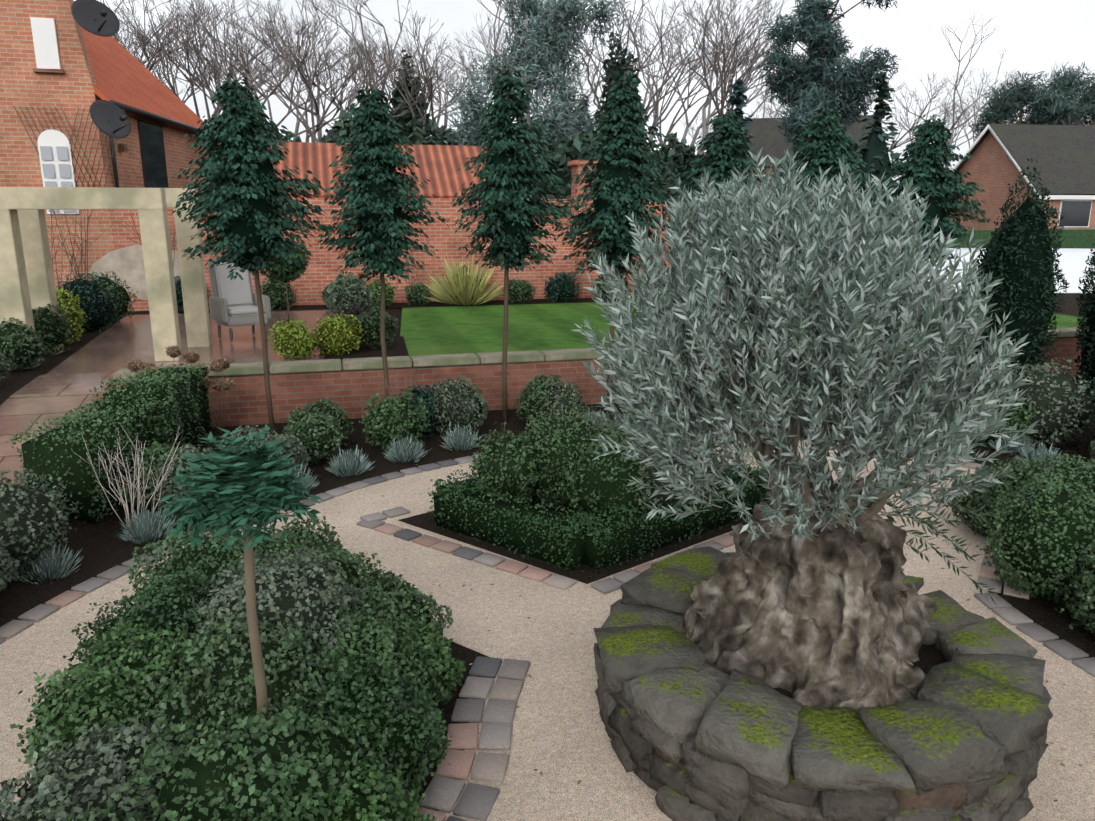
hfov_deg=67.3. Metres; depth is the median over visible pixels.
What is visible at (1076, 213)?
window
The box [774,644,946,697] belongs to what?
planter soil
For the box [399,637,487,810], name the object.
bed
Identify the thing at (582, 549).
hedges
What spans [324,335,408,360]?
bed
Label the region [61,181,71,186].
pane
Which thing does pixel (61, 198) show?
pergola beam
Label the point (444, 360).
coping
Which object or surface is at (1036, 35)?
sky
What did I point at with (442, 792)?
setts
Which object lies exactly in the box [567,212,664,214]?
coping
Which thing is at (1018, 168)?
bargeboard
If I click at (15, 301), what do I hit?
pergola post
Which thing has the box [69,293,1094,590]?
ground
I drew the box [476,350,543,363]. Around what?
coping
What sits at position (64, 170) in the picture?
pane
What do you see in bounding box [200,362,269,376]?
coping
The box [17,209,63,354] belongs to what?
pergola post
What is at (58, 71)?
upper window sill
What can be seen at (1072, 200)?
window frame
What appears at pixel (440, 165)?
outbuilding roof
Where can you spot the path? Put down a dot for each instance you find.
(45, 397)
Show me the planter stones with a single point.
(693, 734)
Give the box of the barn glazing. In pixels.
[137,120,168,187]
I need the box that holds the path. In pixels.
[0,372,114,485]
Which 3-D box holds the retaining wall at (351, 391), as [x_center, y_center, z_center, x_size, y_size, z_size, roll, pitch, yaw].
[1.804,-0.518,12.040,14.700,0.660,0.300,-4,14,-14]
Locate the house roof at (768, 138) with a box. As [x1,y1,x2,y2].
[739,115,874,167]
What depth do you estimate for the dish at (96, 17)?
15.23 m
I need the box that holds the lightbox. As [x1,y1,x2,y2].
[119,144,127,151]
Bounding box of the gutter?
[109,100,202,187]
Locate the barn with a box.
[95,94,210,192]
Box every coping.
[113,365,195,380]
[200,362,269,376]
[269,359,341,373]
[342,356,411,369]
[410,353,479,366]
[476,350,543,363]
[539,348,604,360]
[567,212,664,214]
[1044,328,1074,337]
[1057,327,1080,336]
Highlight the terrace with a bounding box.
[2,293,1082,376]
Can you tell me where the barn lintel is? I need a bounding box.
[134,113,164,126]
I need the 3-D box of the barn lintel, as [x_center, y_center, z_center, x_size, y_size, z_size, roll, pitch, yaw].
[-8.961,-6.555,18.537,0.080,0.160,1.697,-1,14,-6]
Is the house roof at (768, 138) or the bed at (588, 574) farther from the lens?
the house roof at (768, 138)
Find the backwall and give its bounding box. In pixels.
[109,197,870,310]
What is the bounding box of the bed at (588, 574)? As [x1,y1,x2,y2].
[398,498,749,583]
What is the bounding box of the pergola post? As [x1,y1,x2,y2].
[138,210,182,360]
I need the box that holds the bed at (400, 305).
[271,296,631,310]
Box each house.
[0,0,113,289]
[747,166,856,195]
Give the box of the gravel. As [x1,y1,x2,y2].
[0,439,1094,820]
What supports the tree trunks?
on the ground at (119, 555)
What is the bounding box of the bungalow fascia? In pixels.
[1039,195,1094,199]
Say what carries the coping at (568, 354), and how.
on the retaining wall at (351, 391)
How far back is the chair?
12.74 m
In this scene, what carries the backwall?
on the ground at (119, 555)
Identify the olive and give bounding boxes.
[683,351,946,710]
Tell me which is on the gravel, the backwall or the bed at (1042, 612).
the bed at (1042, 612)
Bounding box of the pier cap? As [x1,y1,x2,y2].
[568,160,597,165]
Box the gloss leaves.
[0,239,1094,820]
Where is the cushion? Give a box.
[214,262,258,315]
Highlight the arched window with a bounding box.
[38,129,78,213]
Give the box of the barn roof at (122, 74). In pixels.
[73,1,203,128]
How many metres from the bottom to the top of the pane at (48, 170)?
0.254 m
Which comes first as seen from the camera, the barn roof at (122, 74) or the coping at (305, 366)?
the coping at (305, 366)
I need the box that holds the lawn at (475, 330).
[400,300,1081,356]
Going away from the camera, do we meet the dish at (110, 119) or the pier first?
the dish at (110, 119)
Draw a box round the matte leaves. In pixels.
[14,0,1094,801]
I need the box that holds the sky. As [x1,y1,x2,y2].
[73,0,1094,182]
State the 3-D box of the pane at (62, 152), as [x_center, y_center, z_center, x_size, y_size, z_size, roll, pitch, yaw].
[-9.341,-4.951,15.841,0.188,0.254,0.010,-4,14,-14]
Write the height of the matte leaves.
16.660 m
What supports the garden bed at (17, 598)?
on the ground at (119, 555)
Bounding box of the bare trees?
[97,0,1094,171]
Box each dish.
[71,0,119,36]
[90,100,130,138]
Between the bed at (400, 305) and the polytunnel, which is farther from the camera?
the polytunnel
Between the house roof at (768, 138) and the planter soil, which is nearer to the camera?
the planter soil
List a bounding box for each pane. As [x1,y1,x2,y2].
[40,146,52,159]
[42,164,54,177]
[45,181,55,186]
[56,146,68,159]
[58,164,70,177]
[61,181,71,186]
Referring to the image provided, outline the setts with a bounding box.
[0,434,1094,820]
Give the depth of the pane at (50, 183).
15.90 m
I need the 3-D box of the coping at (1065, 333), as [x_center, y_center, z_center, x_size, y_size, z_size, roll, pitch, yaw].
[8.183,-1.273,13.577,0.885,0.090,0.400,-4,14,-14]
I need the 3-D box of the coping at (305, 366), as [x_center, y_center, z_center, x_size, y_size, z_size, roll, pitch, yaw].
[-3.130,-0.577,10.678,0.885,0.090,0.400,-4,14,-14]
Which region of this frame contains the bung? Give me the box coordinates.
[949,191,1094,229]
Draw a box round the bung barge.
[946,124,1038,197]
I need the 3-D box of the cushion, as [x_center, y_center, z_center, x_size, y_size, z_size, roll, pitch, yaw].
[-4.809,-1.906,12.797,0.520,0.784,0.596,-11,17,-38]
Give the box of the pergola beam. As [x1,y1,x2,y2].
[0,187,166,209]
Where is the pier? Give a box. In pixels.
[571,165,601,297]
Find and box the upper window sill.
[33,68,64,73]
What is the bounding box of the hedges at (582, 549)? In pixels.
[0,69,1094,820]
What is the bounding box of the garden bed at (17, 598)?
[0,375,134,626]
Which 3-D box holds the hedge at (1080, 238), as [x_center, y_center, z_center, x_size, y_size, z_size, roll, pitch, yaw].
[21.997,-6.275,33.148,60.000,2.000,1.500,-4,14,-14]
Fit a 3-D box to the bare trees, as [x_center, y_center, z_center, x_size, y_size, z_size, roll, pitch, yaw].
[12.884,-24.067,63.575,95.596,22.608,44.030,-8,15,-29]
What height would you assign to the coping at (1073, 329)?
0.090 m
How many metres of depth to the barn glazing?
18.61 m
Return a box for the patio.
[45,309,368,374]
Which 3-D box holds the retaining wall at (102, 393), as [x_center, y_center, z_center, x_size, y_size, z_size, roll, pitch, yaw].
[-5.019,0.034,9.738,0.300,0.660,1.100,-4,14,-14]
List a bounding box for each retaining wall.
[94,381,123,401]
[208,336,1083,426]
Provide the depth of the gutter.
16.94 m
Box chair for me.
[207,258,270,340]
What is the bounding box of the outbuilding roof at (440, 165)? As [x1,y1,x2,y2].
[267,142,487,197]
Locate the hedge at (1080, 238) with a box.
[941,229,1094,248]
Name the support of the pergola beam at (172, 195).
on the pergola post at (195, 301)
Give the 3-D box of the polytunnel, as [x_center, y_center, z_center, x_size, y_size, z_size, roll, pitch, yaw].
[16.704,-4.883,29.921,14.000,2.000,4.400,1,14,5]
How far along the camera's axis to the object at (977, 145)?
44.73 m
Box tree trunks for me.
[14,0,1032,730]
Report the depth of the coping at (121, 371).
10.01 m
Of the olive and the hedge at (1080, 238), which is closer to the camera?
the olive
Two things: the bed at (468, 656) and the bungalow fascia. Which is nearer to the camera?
the bed at (468, 656)
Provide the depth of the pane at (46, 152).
15.77 m
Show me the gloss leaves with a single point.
(200, 645)
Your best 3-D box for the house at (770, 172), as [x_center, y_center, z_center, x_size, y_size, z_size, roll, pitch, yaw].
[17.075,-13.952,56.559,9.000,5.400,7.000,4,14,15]
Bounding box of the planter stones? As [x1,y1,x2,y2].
[593,546,1052,820]
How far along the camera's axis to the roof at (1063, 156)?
42.17 m
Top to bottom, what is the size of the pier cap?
0.100 m
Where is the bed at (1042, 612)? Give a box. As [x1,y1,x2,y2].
[988,564,1094,657]
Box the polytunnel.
[904,248,1094,292]

